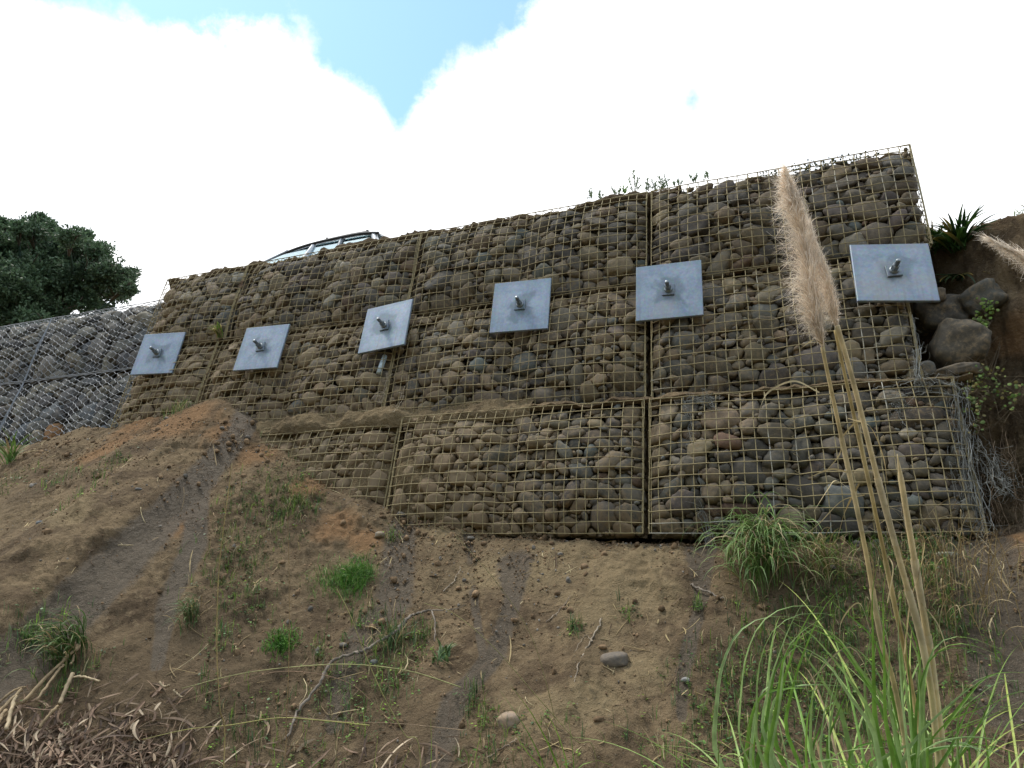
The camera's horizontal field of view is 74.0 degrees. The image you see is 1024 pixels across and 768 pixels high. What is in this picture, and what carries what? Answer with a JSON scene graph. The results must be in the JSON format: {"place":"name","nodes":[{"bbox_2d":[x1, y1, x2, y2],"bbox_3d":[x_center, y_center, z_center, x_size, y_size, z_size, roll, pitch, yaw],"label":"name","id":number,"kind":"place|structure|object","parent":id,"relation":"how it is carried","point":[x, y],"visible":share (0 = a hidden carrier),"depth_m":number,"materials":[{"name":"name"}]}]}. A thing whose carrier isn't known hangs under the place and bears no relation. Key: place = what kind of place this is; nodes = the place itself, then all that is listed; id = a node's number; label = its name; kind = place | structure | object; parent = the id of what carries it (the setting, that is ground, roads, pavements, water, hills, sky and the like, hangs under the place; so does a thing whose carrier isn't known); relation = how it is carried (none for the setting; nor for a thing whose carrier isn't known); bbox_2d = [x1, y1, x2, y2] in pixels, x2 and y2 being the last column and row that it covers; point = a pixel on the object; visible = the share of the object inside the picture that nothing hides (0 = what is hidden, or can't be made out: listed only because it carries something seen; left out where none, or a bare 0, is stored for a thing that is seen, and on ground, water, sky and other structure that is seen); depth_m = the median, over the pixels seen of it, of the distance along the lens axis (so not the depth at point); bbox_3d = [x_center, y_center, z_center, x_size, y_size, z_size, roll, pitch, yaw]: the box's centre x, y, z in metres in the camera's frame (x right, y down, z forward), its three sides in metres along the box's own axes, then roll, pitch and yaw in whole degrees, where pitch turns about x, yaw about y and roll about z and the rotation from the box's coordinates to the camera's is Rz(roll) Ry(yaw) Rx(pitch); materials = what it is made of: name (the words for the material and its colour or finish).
{"place":"outdoors","nodes":[
{"label":"outdoors","id":0,"kind":"place"},
{"bbox_2d":[337,589,420,767],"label":"tall dry grass","id":1,"kind":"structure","parent":0,"point":[380,689],"depth_m":2.20,"materials":[{"name":"plant"}]},
{"bbox_2d":[455,535,560,767],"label":"tall dry grass","id":2,"kind":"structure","parent":0,"point":[535,647],"depth_m":2.30,"materials":[{"name":"plant"}]},
{"bbox_2d":[425,603,596,767],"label":"tall dry grass","id":3,"kind":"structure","parent":0,"point":[528,686],"depth_m":2.20,"materials":[{"name":"plant"}]},
{"bbox_2d":[0,213,1023,767],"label":"hillside","id":4,"kind":"structure","parent":0,"point":[30,573],"depth_m":3.86,"materials":[{"name":"soil"}]},
{"bbox_2d":[0,382,29,439],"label":"hexagonal gabion","id":5,"kind":"object","parent":4,"relation":"on","point":[8,395],"visible":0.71,"depth_m":7.87,"materials":[{"name":"metal"}]},
{"bbox_2d":[0,318,54,388],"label":"hexagonal gabion","id":6,"kind":"object","parent":5,"relation":"on","point":[19,346],"visible":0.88,"depth_m":8.21,"materials":[{"name":"stone"}]},
{"bbox_2d":[0,428,35,464],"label":"strap plant","id":7,"kind":"object","parent":4,"relation":"on","point":[10,457],"visible":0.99,"depth_m":6.44,"materials":[{"name":"green plant"}]},
{"bbox_2d":[14,624,48,655],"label":"grass tuft","id":8,"kind":"object","parent":4,"relation":"on","point":[31,640],"visible":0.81,"depth_m":3.87,"materials":[{"name":"green plant"}]},
{"bbox_2d":[3,605,93,683],"bbox_3d":[-2.582,1.452,3.763,0.468,0.383,0.433,-10,-16,37],"label":"grass tussock","id":9,"kind":"object","parent":4,"relation":"on","point":[61,646],"depth_m":3.80,"materials":[{"name":"green plant"}]},
{"bbox_2d":[0,368,137,445],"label":"hexagonal gabion","id":10,"kind":"object","parent":4,"relation":"on","point":[41,411],"visible":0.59,"depth_m":7.39,"materials":[{"name":"stone"}]},
{"bbox_2d":[25,300,165,384],"bbox_3d":[-4.522,-0.391,8.175,2.036,0.922,1.201,-5,-14,21],"label":"hexagonal gabion","id":11,"kind":"object","parent":10,"relation":"on","point":[110,340],"visible":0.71,"depth_m":7.75,"materials":[{"name":"stone"}]},
{"bbox_2d":[0,211,143,329],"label":"evergreen tree","id":12,"kind":"object","parent":4,"relation":"on","point":[48,265],"visible":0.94,"depth_m":12.39,"materials":[{"name":"green plant"}]},
{"bbox_2d":[110,341,222,428],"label":"gabion basket","id":13,"kind":"object","parent":4,"relation":"on","point":[151,395],"visible":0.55,"depth_m":6.59,"materials":[{"name":"stone"}]},
{"bbox_2d":[130,332,185,375],"bbox_3d":[-3.523,-0.328,6.701,0.472,0.468,0.132,-2,-28,12],"label":"anchor plate","id":14,"kind":"object","parent":13,"relation":"attached to","point":[158,354],"visible":1,"depth_m":6.73,"materials":[{"name":"metal"}]},
{"bbox_2d":[146,265,251,350],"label":"gabion basket","id":15,"kind":"object","parent":13,"relation":"on","point":[195,308],"visible":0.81,"depth_m":6.96,"materials":[{"name":"stone"}]},
{"bbox_2d":[208,322,222,337],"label":"leafy weed","id":16,"kind":"object","parent":15,"relation":"in","point":[217,332],"visible":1,"depth_m":6.64,"materials":[{"name":"green plant"}]},
{"bbox_2d":[159,395,190,417],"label":"grass clump","id":17,"kind":"object","parent":4,"relation":"on","point":[179,407],"visible":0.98,"depth_m":6.23,"materials":[{"name":"green plant"}]},
{"bbox_2d":[159,593,214,635],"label":"grass tuft","id":18,"kind":"object","parent":4,"relation":"on","point":[186,612],"visible":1,"depth_m":4.07,"materials":[{"name":"green plant"}]},
{"bbox_2d":[216,465,231,767],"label":"tall dry grass","id":19,"kind":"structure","parent":4,"relation":"on","point":[216,628],"depth_m":2.00,"materials":[{"name":"plant"}]},
{"bbox_2d":[0,672,471,767],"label":"dead leaf heap","id":20,"kind":"object","parent":4,"relation":"on","point":[33,755],"visible":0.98,"depth_m":3.31,"materials":[{"name":"plant"}]},
{"bbox_2d":[4,695,17,730],"bbox_3d":[-2.519,1.651,3.417,0.024,0.131,0.211,7,-14,-28],"label":"cut cane","id":21,"kind":"object","parent":20,"relation":"on","point":[9,716],"visible":1,"depth_m":3.40,"materials":[{"name":"plant"}]},
{"bbox_2d":[0,688,22,712],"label":"cut cane","id":22,"kind":"object","parent":20,"relation":"on","point":[5,705],"visible":1,"depth_m":3.47,"materials":[{"name":"plant"}]},
{"bbox_2d":[0,686,25,702],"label":"cut cane","id":23,"kind":"object","parent":20,"relation":"on","point":[9,693],"visible":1,"depth_m":3.52,"materials":[{"name":"plant"}]},
{"bbox_2d":[38,705,58,728],"bbox_3d":[-2.329,1.670,3.412,0.019,0.094,0.096,-4,-13,16],"label":"cut cane","id":24,"kind":"object","parent":20,"relation":"on","point":[47,716],"visible":1,"depth_m":3.41,"materials":[{"name":"plant"}]},
{"bbox_2d":[35,664,64,701],"bbox_3d":[-2.439,1.577,3.594,0.018,0.151,0.210,1,-13,-3],"label":"cut cane","id":25,"kind":"object","parent":20,"relation":"on","point":[48,683],"visible":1,"depth_m":3.58,"materials":[{"name":"plant"}]},
{"bbox_2d":[20,645,80,703],"bbox_3d":[-2.470,1.554,3.654,0.024,0.245,0.335,-3,-13,12],"label":"cut cane","id":26,"kind":"object","parent":20,"relation":"on","point":[35,688],"visible":0.99,"depth_m":3.61,"materials":[{"name":"plant"}]},
{"bbox_2d":[57,672,74,704],"bbox_3d":[-2.333,1.594,3.560,0.026,0.137,0.156,3,-13,-14],"label":"cut cane","id":27,"kind":"object","parent":20,"relation":"on","point":[66,687],"visible":1,"depth_m":3.55,"materials":[{"name":"plant"}]},
{"bbox_2d":[73,675,99,682],"bbox_3d":[-2.271,1.569,3.618,0.166,0.037,0.016,-1,-13,6],"label":"cut cane","id":28,"kind":"object","parent":20,"relation":"on","point":[89,678],"visible":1,"depth_m":3.61,"materials":[{"name":"plant"}]},
{"bbox_2d":[142,717,369,739],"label":"tall dry grass","id":29,"kind":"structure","parent":4,"relation":"on","point":[267,719],"depth_m":2.30,"materials":[{"name":"plant"}]},
{"bbox_2d":[258,620,303,662],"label":"leafy weed","id":30,"kind":"object","parent":4,"relation":"on","point":[283,643],"visible":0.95,"depth_m":3.94,"materials":[{"name":"green plant"}]},
{"bbox_2d":[284,512,289,767],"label":"tall dry grass","id":31,"kind":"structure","parent":4,"relation":"on","point":[289,643],"depth_m":2.20,"materials":[{"name":"plant"}]},
{"bbox_2d":[173,671,409,750],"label":"tall dry grass","id":32,"kind":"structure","parent":4,"relation":"on","point":[319,674],"depth_m":2.30,"materials":[{"name":"plant"}]},
{"bbox_2d":[272,484,323,517],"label":"grass clump","id":33,"kind":"object","parent":4,"relation":"on","point":[298,498],"visible":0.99,"depth_m":5.03,"materials":[{"name":"green plant"}]},
{"bbox_2d":[297,553,343,596],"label":"grass clump","id":34,"kind":"object","parent":4,"relation":"on","point":[324,571],"visible":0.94,"depth_m":4.39,"materials":[{"name":"green plant"}]},
{"bbox_2d":[182,664,460,688],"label":"tall dry grass","id":35,"kind":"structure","parent":4,"relation":"on","point":[339,664],"depth_m":2.40,"materials":[{"name":"plant"}]},
{"bbox_2d":[265,230,383,262],"bbox_3d":[-3.164,-1.175,10.323,3.830,1.500,2.060,-5,-14,21],"label":"parked car","id":36,"kind":"object","parent":4,"relation":"on","point":[328,243],"visible":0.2,"depth_m":9.54,"materials":[{"name":"silver metal"}]},
{"bbox_2d":[260,425,405,506],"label":"gabion basket","id":37,"kind":"object","parent":4,"relation":"on","point":[361,462],"visible":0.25,"depth_m":5.36,"materials":[{"name":"stone"}]},
{"bbox_2d":[196,321,405,421],"bbox_3d":[-1.926,-0.034,6.102,2.097,1.001,0.416,-5,-14,21],"label":"gabion basket","id":38,"kind":"object","parent":37,"relation":"on","point":[331,372],"visible":0.66,"depth_m":5.98,"materials":[{"name":"stone"}]},
{"bbox_2d":[233,324,290,371],"bbox_3d":[-2.314,-0.362,6.194,0.472,0.468,0.132,-4,-30,17],"label":"anchor plate","id":39,"kind":"object","parent":38,"relation":"attached to","point":[261,348],"visible":1,"depth_m":6.21,"materials":[{"name":"metal"}]},
{"bbox_2d":[224,233,424,341],"bbox_3d":[-1.634,-0.815,6.876,2.072,0.932,1.217,-5,-14,21],"label":"gabion basket","id":40,"kind":"object","parent":38,"relation":"on","point":[331,289],"visible":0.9,"depth_m":6.39,"materials":[{"name":"stone"}]},
{"bbox_2d":[168,186,681,288],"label":"topsoil","id":41,"kind":"structure","parent":40,"relation":"on","point":[640,197],"depth_m":6.19,"materials":[{"name":"soil"}]},
{"bbox_2d":[628,170,643,191],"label":"wall top weed","id":42,"kind":"object","parent":41,"relation":"on","point":[636,183],"depth_m":5.71,"materials":[{"name":"green plant"}]},
{"bbox_2d":[646,178,670,191],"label":"wall top weed","id":43,"kind":"object","parent":41,"relation":"on","point":[654,186],"depth_m":5.64,"materials":[{"name":"green plant"}]},
{"bbox_2d":[657,174,667,188],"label":"wall top weed","id":44,"kind":"object","parent":41,"relation":"on","point":[660,182],"depth_m":5.63,"materials":[{"name":"green plant"}]},
{"bbox_2d":[376,355,386,374],"bbox_3d":[-1.093,-0.163,5.716,0.047,0.184,0.114,-6,-14,25],"label":"pipe stub","id":45,"kind":"object","parent":38,"relation":"hanging from","point":[381,364],"visible":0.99,"depth_m":5.69,"materials":[{"name":"plastic"}]},
{"bbox_2d":[358,299,413,354],"bbox_3d":[-1.101,-0.517,5.751,0.472,0.468,0.132,-9,-33,24],"label":"anchor plate","id":46,"kind":"object","parent":38,"relation":"attached to","point":[386,327],"visible":1,"depth_m":5.77,"materials":[{"name":"metal"}]},
{"bbox_2d":[313,545,388,613],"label":"grass clump","id":47,"kind":"object","parent":4,"relation":"on","point":[353,576],"visible":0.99,"depth_m":4.37,"materials":[{"name":"green plant"}]},
{"bbox_2d":[276,714,465,730],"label":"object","id":48,"kind":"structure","parent":4,"relation":"on","point":[380,722],"depth_m":2.40,"materials":[{"name":"plant"}]},
{"bbox_2d":[284,605,464,740],"bbox_3d":[-0.741,1.546,3.756,1.018,0.588,0.268,7,-15,-29],"label":"fallen branch","id":49,"kind":"object","parent":4,"relation":"on","point":[357,652],"visible":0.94,"depth_m":3.77,"materials":[{"name":"brown wood"}]},
{"bbox_2d":[375,531,384,537],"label":"loose rock","id":50,"kind":"object","parent":4,"relation":"on","point":[379,534],"visible":1,"depth_m":4.76,"materials":[{"name":"stone"}]},
{"bbox_2d":[366,600,419,668],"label":"grass tuft","id":51,"kind":"object","parent":4,"relation":"on","point":[390,641],"visible":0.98,"depth_m":3.88,"materials":[{"name":"green plant"}]},
{"bbox_2d":[430,637,456,663],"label":"leafy weed","id":52,"kind":"object","parent":4,"relation":"on","point":[442,652],"visible":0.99,"depth_m":3.70,"materials":[{"name":"green plant"}]},
{"bbox_2d":[487,738,516,757],"bbox_3d":[-0.046,1.665,3.111,0.142,0.077,0.024,2,-13,-11],"label":"exposed root","id":53,"kind":"object","parent":4,"relation":"on","point":[504,746],"visible":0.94,"depth_m":3.11,"materials":[{"name":"brown plant"}]},
{"bbox_2d":[496,711,519,728],"bbox_3d":[-0.015,1.625,3.276,0.117,0.086,0.090,-4,-13,18],"label":"loose rock","id":54,"kind":"object","parent":4,"relation":"on","point":[505,720],"visible":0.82,"depth_m":3.25,"materials":[{"name":"stone"}]},
{"bbox_2d":[0,405,1023,767],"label":"ground weeds","id":55,"kind":"object","parent":4,"relation":"on","point":[696,607],"visible":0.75,"depth_m":3.38,"materials":[{"name":"green plant"}]},
{"bbox_2d":[0,400,1023,767],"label":"soil crumbs","id":56,"kind":"object","parent":4,"relation":"on","point":[404,520],"visible":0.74,"depth_m":4.34,"materials":[{"name":"brown soil"}]},
{"bbox_2d":[0,418,1023,767],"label":"leaf litter","id":57,"kind":"object","parent":4,"relation":"on","point":[492,632],"visible":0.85,"depth_m":3.67,"materials":[{"name":"plant"}]},
{"bbox_2d":[386,399,648,538],"bbox_3d":[0.008,0.628,4.856,1.930,0.939,0.426,-5,-14,21],"label":"gabion basket","id":58,"kind":"object","parent":4,"relation":"on","point":[560,473],"visible":0.98,"depth_m":4.71,"materials":[{"name":"stone"}]},
{"bbox_2d":[256,396,534,436],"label":"ledge soil","id":59,"kind":"structure","parent":58,"relation":"on","point":[375,416],"depth_m":5.39,"materials":[{"name":"brown soil"}]},
{"bbox_2d":[384,285,650,415],"bbox_3d":[0.023,-0.209,5.357,2.158,1.020,0.434,-5,-14,20],"label":"gabion basket","id":60,"kind":"object","parent":58,"relation":"on","point":[595,348],"visible":0.88,"depth_m":5.21,"materials":[{"name":"stone"}]},
{"bbox_2d":[372,374,406,411],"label":"dead creeper","id":61,"kind":"object","parent":60,"relation":"hanging from","point":[387,380],"visible":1,"depth_m":5.42,"materials":[{"name":"plant"}]},
{"bbox_2d":[489,278,551,333],"bbox_3d":[0.053,-0.643,5.318,0.472,0.468,0.132,-3,-27,17],"label":"anchor plate","id":62,"kind":"object","parent":60,"relation":"attached to","point":[519,306],"visible":1,"depth_m":5.34,"materials":[{"name":"metal"}]},
{"bbox_2d":[409,191,650,316],"bbox_3d":[0.264,-0.978,6.141,2.122,0.935,1.216,-5,-14,21],"label":"gabion basket","id":63,"kind":"object","parent":60,"relation":"on","point":[597,247],"visible":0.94,"depth_m":5.66,"materials":[{"name":"stone"}]},
{"bbox_2d":[574,618,601,681],"bbox_3d":[0.367,1.389,3.537,0.075,0.293,0.375,-8,-15,32],"label":"exposed root","id":64,"kind":"object","parent":4,"relation":"on","point":[595,631],"visible":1,"depth_m":3.60,"materials":[{"name":"brown plant"}]},
{"bbox_2d":[600,651,628,667],"bbox_3d":[0.521,1.405,3.467,0.146,0.075,0.104,-5,-14,21],"label":"loose rock","id":65,"kind":"object","parent":4,"relation":"on","point":[615,659],"visible":0.96,"depth_m":3.42,"materials":[{"name":"stone"}]},
{"bbox_2d":[690,583,723,598],"bbox_3d":[1.067,1.137,3.731,0.026,0.078,0.218,10,-16,-36],"label":"exposed root","id":66,"kind":"object","parent":4,"relation":"on","point":[701,589],"visible":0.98,"depth_m":3.74,"materials":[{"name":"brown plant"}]},
{"bbox_2d":[660,491,848,600],"bbox_3d":[1.351,0.886,3.748,0.935,0.587,0.851,-10,-16,36],"label":"grass tussock","id":67,"kind":"object","parent":4,"relation":"on","point":[761,545],"depth_m":3.70,"materials":[{"name":"green plant"}]},
{"bbox_2d":[575,160,1023,767],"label":"pampas grass","id":68,"kind":"object","parent":4,"relation":"on","point":[815,276],"depth_m":1.74,"materials":[{"name":"plant"}]},
{"bbox_2d":[648,376,987,541],"bbox_3d":[1.864,0.549,4.476,1.804,0.956,1.072,-5,-14,21],"label":"gabion basket","id":69,"kind":"object","parent":4,"relation":"on","point":[785,446],"visible":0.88,"depth_m":4.09,"materials":[{"name":"stone"}]},
{"bbox_2d":[680,397,719,552],"bbox_3d":[1.162,0.542,4.272,0.205,1.003,0.374,0,-13,0],"label":"dead creeper","id":70,"kind":"object","parent":69,"relation":"attached to","point":[702,511],"visible":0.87,"depth_m":4.18,"materials":[{"name":"plant"}]},
{"bbox_2d":[529,373,972,411],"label":"ledge soil","id":71,"kind":"structure","parent":69,"relation":"in","point":[965,377],"depth_m":4.43,"materials":[{"name":"brown soil"}]},
{"bbox_2d":[676,375,724,411],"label":"dead creeper","id":72,"kind":"object","parent":71,"relation":"on","point":[709,398],"visible":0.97,"depth_m":4.46,"materials":[{"name":"plant"}]},
{"bbox_2d":[919,361,935,377],"bbox_3d":[2.535,-0.084,4.147,0.094,0.103,0.104,-6,-14,24],"label":"boulder","id":73,"kind":"object","parent":71,"relation":"on","point":[930,369],"visible":0.66,"depth_m":4.11,"materials":[{"name":"stone"}]},
{"bbox_2d":[933,362,983,385],"bbox_3d":[2.670,-0.056,4.106,0.285,0.107,0.243,-6,-14,25],"label":"boulder","id":74,"kind":"object","parent":71,"relation":"on","point":[959,369],"visible":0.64,"depth_m":4.00,"materials":[{"name":"stone"}]},
{"bbox_2d":[927,318,991,369],"bbox_3d":[2.777,-0.228,4.240,0.327,0.372,0.333,-5,-14,22],"label":"boulder","id":75,"kind":"object","parent":74,"relation":"on","point":[953,341],"visible":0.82,"depth_m":4.11,"materials":[{"name":"stone"}]},
{"bbox_2d":[966,297,999,328],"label":"creeping plant","id":76,"kind":"object","parent":75,"relation":"on","point":[983,321],"visible":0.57,"depth_m":4.29,"materials":[{"name":"green plant"}]},
{"bbox_2d":[650,256,923,408],"bbox_3d":[1.918,-0.287,4.970,1.666,1.004,1.086,-5,-14,21],"label":"gabion basket","id":77,"kind":"object","parent":69,"relation":"on","point":[739,336],"visible":0.59,"depth_m":4.58,"materials":[{"name":"stone"}]},
{"bbox_2d":[636,260,703,321],"bbox_3d":[1.120,-0.701,4.886,0.472,0.468,0.132,-4,-26,19],"label":"anchor plate","id":78,"kind":"object","parent":77,"relation":"attached to","point":[669,291],"visible":1,"depth_m":4.92,"materials":[{"name":"metal"}]},
{"bbox_2d":[651,144,932,280],"bbox_3d":[2.125,-1.141,5.424,1.880,0.934,1.215,-5,-14,21],"label":"gabion basket","id":79,"kind":"object","parent":77,"relation":"on","point":[723,226],"visible":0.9,"depth_m":4.94,"materials":[{"name":"stone"}]},
{"bbox_2d":[681,151,879,192],"bbox_3d":[1.989,-1.586,5.229,1.493,0.168,0.172,-5,-14,21],"label":"top creeper","id":80,"kind":"object","parent":79,"relation":"in","point":[833,161],"visible":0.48,"depth_m":5.08,"materials":[{"name":"green plant"}]},
{"bbox_2d":[676,153,912,203],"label":"topsoil","id":81,"kind":"structure","parent":79,"relation":"in","point":[752,179],"depth_m":5.10,"materials":[{"name":"soil"}]},
{"bbox_2d":[849,243,939,302],"bbox_3d":[2.448,-0.748,4.338,0.472,0.468,0.132,2,-30,13],"label":"anchor plate","id":82,"kind":"object","parent":77,"relation":"attached to","point":[893,273],"visible":1,"depth_m":4.36,"materials":[{"name":"metal"}]},
{"bbox_2d":[903,315,929,398],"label":"dead creeper","id":83,"kind":"object","parent":77,"relation":"attached to","point":[916,366],"visible":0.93,"depth_m":4.09,"materials":[{"name":"plant"}]},
{"bbox_2d":[873,363,970,430],"bbox_3d":[2.396,0.098,3.992,0.487,0.420,0.205,-4,-13,19],"label":"dead creeper","id":84,"kind":"object","parent":69,"relation":"in","point":[939,392],"visible":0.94,"depth_m":4.00,"materials":[{"name":"plant"}]},
{"bbox_2d":[862,499,989,575],"bbox_3d":[2.180,0.924,3.575,0.652,0.664,0.288,-5,-14,20],"label":"dead creeper","id":85,"kind":"object","parent":69,"relation":"hanging from","point":[931,537],"visible":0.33,"depth_m":3.61,"materials":[{"name":"plant"}]},
{"bbox_2d":[938,376,1023,541],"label":"dead creeper","id":86,"kind":"object","parent":69,"relation":"hanging from","point":[963,460],"visible":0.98,"depth_m":3.71,"materials":[{"name":"plant"}]},
{"bbox_2d":[954,336,1023,436],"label":"creeping plant","id":87,"kind":"object","parent":69,"relation":"in","point":[973,400],"visible":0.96,"depth_m":3.90,"materials":[{"name":"green plant"}]},
{"bbox_2d":[971,420,1023,537],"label":"dead creeper","id":88,"kind":"object","parent":69,"relation":"hanging from","point":[1003,490],"visible":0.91,"depth_m":3.66,"materials":[{"name":"plant"}]},
{"bbox_2d":[774,520,869,595],"bbox_3d":[1.630,0.917,3.582,0.437,0.408,0.414,4,-13,-17],"label":"grass tuft","id":89,"kind":"object","parent":4,"relation":"on","point":[821,555],"visible":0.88,"depth_m":3.63,"materials":[{"name":"green plant"}]},
{"bbox_2d":[903,537,941,569],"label":"creeping plant","id":90,"kind":"object","parent":4,"relation":"on","point":[916,538],"visible":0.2,"depth_m":3.58,"materials":[{"name":"green plant"}]},
{"bbox_2d":[926,220,947,254],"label":"plant","id":91,"kind":"object","parent":4,"relation":"on","point":[935,245],"visible":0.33,"depth_m":4.82,"materials":[{"name":"green plant"}]},
{"bbox_2d":[858,496,1023,673],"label":"dry grass","id":92,"kind":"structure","parent":4,"relation":"on","point":[989,581],"depth_m":3.25,"materials":[{"name":"plant"}]},
{"bbox_2d":[912,294,970,339],"bbox_3d":[2.867,-0.455,4.544,0.348,0.279,0.291,-5,-14,19],"label":"boulder","id":93,"kind":"object","parent":4,"relation":"on","point":[930,316],"visible":0.65,"depth_m":4.44,"materials":[{"name":"stone"}]},
{"bbox_2d":[932,287,946,302],"bbox_3d":[2.788,-0.576,4.468,0.121,0.098,0.124,-5,-14,20],"label":"boulder","id":94,"kind":"object","parent":93,"relation":"on","point":[942,293],"visible":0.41,"depth_m":4.42,"materials":[{"name":"stone"}]},
{"bbox_2d":[959,278,1008,321],"bbox_3d":[3.067,-0.542,4.440,0.309,0.247,0.232,-4,-13,15],"label":"boulder","id":95,"kind":"object","parent":93,"relation":"on","point":[989,289],"visible":0.69,"depth_m":4.36,"materials":[{"name":"stone"}]},
{"bbox_2d":[935,271,989,283],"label":"strap plant","id":96,"kind":"object","parent":4,"relation":"on","point":[961,276],"visible":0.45,"depth_m":4.62,"materials":[{"name":"green plant"}]},
{"bbox_2d":[925,201,1001,253],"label":"strap plant","id":97,"kind":"object","parent":4,"relation":"on","point":[958,237],"visible":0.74,"depth_m":4.64,"materials":[{"name":"green plant"}]},
{"bbox_2d":[0,0,1023,317],"label":"sky","id":98,"kind":"structure","parent":0,"point":[189,136],"materials":[{"name":"white"}]},
{"bbox_2d":[474,686,609,767],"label":"reed grass","id":99,"kind":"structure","parent":0,"point":[554,758],"depth_m":1.65,"materials":[{"name":"green plant"}]},
{"bbox_2d":[638,711,718,767],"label":"reed grass","id":100,"kind":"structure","parent":0,"point":[676,749],"depth_m":1.65,"materials":[{"name":"green plant"}]},
{"bbox_2d":[972,231,1023,767],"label":"pampas grass","id":101,"kind":"object","parent":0,"point":[1014,252],"depth_m":1.55,"materials":[{"name":"plant"}]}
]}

